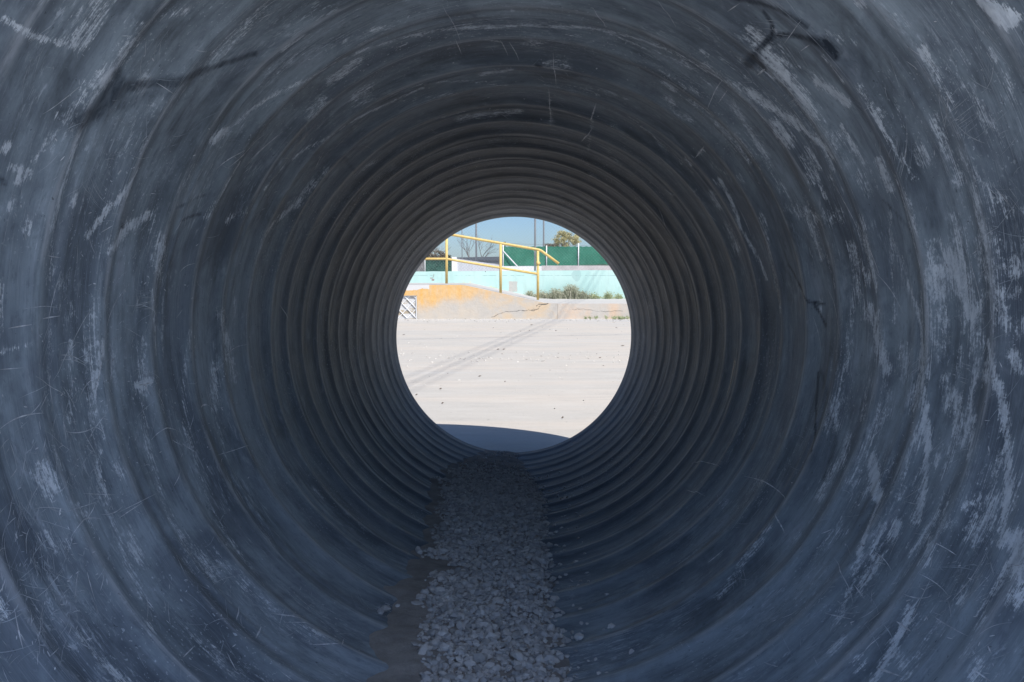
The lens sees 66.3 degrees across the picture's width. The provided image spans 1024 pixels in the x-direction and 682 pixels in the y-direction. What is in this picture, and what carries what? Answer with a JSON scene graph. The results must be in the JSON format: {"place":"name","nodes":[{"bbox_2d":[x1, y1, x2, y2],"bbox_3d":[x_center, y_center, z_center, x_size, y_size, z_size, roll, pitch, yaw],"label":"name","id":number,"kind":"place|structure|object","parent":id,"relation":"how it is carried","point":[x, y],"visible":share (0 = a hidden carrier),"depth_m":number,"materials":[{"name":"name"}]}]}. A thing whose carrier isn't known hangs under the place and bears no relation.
{"place":"outdoors","nodes":[
{"label":"outdoors","id":0,"kind":"place"},
{"bbox_2d":[457,257,498,264],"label":"long shed","id":1,"kind":"structure","parent":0,"point":[495,260],"depth_m":75.17,"materials":[{"name":"metal"}]},
{"bbox_2d":[431,217,589,256],"label":"sky","id":2,"kind":"structure","parent":0,"point":[501,229],"materials":[{"name":"blue"}]},
{"bbox_2d":[397,319,630,451],"bbox_3d":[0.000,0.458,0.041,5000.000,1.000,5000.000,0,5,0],"label":"ground","id":3,"kind":"structure","parent":0,"point":[489,408],"depth_m":7.34,"materials":[{"name":"beige concrete"}]},
{"bbox_2d":[417,260,424,270],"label":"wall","id":4,"kind":"structure","parent":3,"relation":"on","point":[421,267],"depth_m":33.46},
{"bbox_2d":[426,248,444,257],"bbox_3d":[-3.962,-4.074,39.838,1.544,1.309,1.575,0,5,0],"label":"dry bush","id":5,"kind":"object","parent":3,"relation":"on","point":[434,255],"visible":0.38,"depth_m":39.53,"materials":[{"name":"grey plant"}]},
{"bbox_2d":[425,260,451,270],"bbox_3d":[-3.083,-3.080,32.851,1.139,0.654,0.068,0,5,-1],"label":"green screen panel","id":6,"kind":"object","parent":3,"relation":"on","point":[435,265],"visible":0.59,"depth_m":32.86,"materials":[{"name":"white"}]},
{"bbox_2d":[452,257,498,270],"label":"boundary wall","id":7,"kind":"structure","parent":3,"relation":"on","point":[458,266],"depth_m":34.64,"materials":[{"name":"white paint"}]},
{"bbox_2d":[475,223,476,260],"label":"floodlight pole","id":8,"kind":"object","parent":3,"relation":"on","point":[476,242],"visible":0.07,"depth_m":44.65,"materials":[{"name":"grey metal"}]},
{"bbox_2d":[398,283,557,318],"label":"concrete ramp","id":9,"kind":"structure","parent":3,"relation":"on","point":[455,300],"depth_m":15.90,"materials":[{"name":"beige concrete"}]},
{"bbox_2d":[398,296,416,318],"bbox_3d":[-2.226,-0.688,15.936,0.583,0.477,0.037,0,5,0],"label":"lattice grille","id":10,"kind":"object","parent":9,"relation":"attached to","point":[409,306],"visible":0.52,"depth_m":15.93,"materials":[{"name":"white metal"}]},
{"bbox_2d":[425,234,559,299],"bbox_3d":[-1.378,-1.519,15.931,4.686,1.369,0.065,0,5,0],"label":"handrail","id":11,"kind":"object","parent":9,"relation":"on","point":[499,267],"visible":0.66,"depth_m":15.90,"materials":[{"name":"yellow metal"}]},
{"bbox_2d":[523,291,533,295],"bbox_3d":[0.449,-1.141,18.600,0.364,0.159,0.227,0,5,0],"label":"weed clump","id":12,"kind":"object","parent":9,"relation":"on","point":[528,293],"visible":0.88,"depth_m":18.56,"materials":[{"name":"plant"}]},
{"bbox_2d":[532,290,550,298],"bbox_3d":[0.648,-1.107,18.586,0.797,0.228,0.248,0,5,0],"label":"weed clump","id":13,"kind":"object","parent":9,"relation":"on","point":[543,295],"visible":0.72,"depth_m":18.57,"materials":[{"name":"green plant"}]},
{"bbox_2d":[458,237,498,256],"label":"bare tree","id":14,"kind":"object","parent":3,"relation":"on","point":[479,247],"visible":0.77,"depth_m":79.48,"materials":[{"name":"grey plant"}]},
{"bbox_2d":[0,0,1023,681],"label":"corrugated pipe","id":15,"kind":"object","parent":3,"relation":"on","point":[790,452],"visible":0.9,"depth_m":1.33,"materials":[{"name":"black galvanized steel"}]},
{"bbox_2d":[366,450,569,681],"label":"silt deposit","id":16,"kind":"object","parent":15,"relation":"in","point":[394,648],"visible":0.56,"depth_m":1.56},
{"bbox_2d":[377,450,633,681],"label":"loose gravel","id":17,"kind":"structure","parent":16,"relation":"on","point":[514,569],"depth_m":1.72,"materials":[{"name":"grey gravel"}]},
{"bbox_2d":[403,324,623,417],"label":"leaf litter","id":18,"kind":"object","parent":3,"relation":"on","point":[503,349],"visible":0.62,"depth_m":8.71,"materials":[{"name":"brown plant"}]},
{"bbox_2d":[398,318,630,408],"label":"pebbles","id":19,"kind":"object","parent":3,"relation":"on","point":[511,341],"visible":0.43,"depth_m":10.41,"materials":[{"name":"grey gravel"}]},
{"bbox_2d":[410,270,624,298],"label":"turquoise wall","id":20,"kind":"structure","parent":3,"relation":"on","point":[600,282],"depth_m":18.69,"materials":[{"name":"paint"}]},
{"bbox_2d":[418,217,595,270],"bbox_3d":[-1.312,-3.082,18.682,14.718,3.200,0.061,0,5,0],"label":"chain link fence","id":21,"kind":"object","parent":20,"relation":"on","point":[535,240],"visible":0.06,"depth_m":18.73,"materials":[{"name":"metal"}]},
{"bbox_2d":[502,266,541,270],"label":"plinth wall","id":22,"kind":"structure","parent":3,"relation":"on","point":[527,268],"depth_m":59.39,"materials":[{"name":"white paint"}]},
{"bbox_2d":[543,220,544,245],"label":"floodlight pole","id":23,"kind":"object","parent":3,"relation":"on","point":[543,232],"visible":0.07,"depth_m":65.41,"materials":[{"name":"grey metal"}]},
{"bbox_2d":[552,229,580,246],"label":"round tree","id":24,"kind":"object","parent":3,"relation":"on","point":[563,238],"visible":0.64,"depth_m":118.08,"materials":[{"name":"green plant"}]},
{"bbox_2d":[584,315,629,318],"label":"kerb weeds","id":25,"kind":"object","parent":3,"relation":"on","point":[614,317],"visible":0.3,"depth_m":15.84,"materials":[{"name":"green plant"}]},
{"bbox_2d":[542,266,611,270],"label":"plinth wall","id":26,"kind":"structure","parent":0,"point":[546,268],"depth_m":59.38,"materials":[{"name":"grey paint"}]},
{"bbox_2d":[502,243,608,265],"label":"green netting fence","id":27,"kind":"object","parent":26,"relation":"on","point":[563,255],"visible":0.29,"depth_m":59.70,"materials":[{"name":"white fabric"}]},
{"bbox_2d":[552,299,629,318],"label":"sidewalk","id":28,"kind":"structure","parent":0,"point":[579,308],"depth_m":15.91,"materials":[{"name":"beige concrete"}]},
{"bbox_2d":[546,288,571,298],"bbox_3d":[1.034,-1.132,18.580,0.901,0.279,0.307,0,5,0],"label":"weed clump","id":29,"kind":"object","parent":28,"relation":"on","point":[556,294],"visible":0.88,"depth_m":18.55,"materials":[{"name":"green plant"}]},
{"bbox_2d":[557,283,584,298],"bbox_3d":[1.426,-1.187,18.585,0.935,0.386,0.406,0,5,0],"label":"weed clump","id":30,"kind":"object","parent":28,"relation":"on","point":[569,292],"visible":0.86,"depth_m":18.54,"materials":[{"name":"green plant"}]},
{"bbox_2d":[577,290,595,298],"bbox_3d":[1.732,-1.097,18.596,0.576,0.206,0.248,0,5,0],"label":"weed clump","id":31,"kind":"object","parent":28,"relation":"on","point":[585,295],"visible":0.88,"depth_m":18.55,"materials":[{"name":"green plant"}]},
{"bbox_2d":[590,292,600,298],"bbox_3d":[1.922,-1.079,18.594,0.399,0.171,0.224,0,5,0],"label":"weed clump","id":32,"kind":"object","parent":28,"relation":"on","point":[594,296],"visible":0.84,"depth_m":18.55,"materials":[{"name":"green plant"}]},
{"bbox_2d":[601,291,614,298],"bbox_3d":[2.273,-1.091,18.583,0.356,0.197,0.250,0,5,0],"label":"weed clump","id":33,"kind":"object","parent":28,"relation":"on","point":[608,296],"visible":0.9,"depth_m":18.58,"materials":[{"name":"green plant"}]},
{"bbox_2d":[615,293,622,298],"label":"weed clump","id":34,"kind":"object","parent":28,"relation":"on","point":[618,296],"visible":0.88,"depth_m":18.57,"materials":[{"name":"green plant"}]}
]}

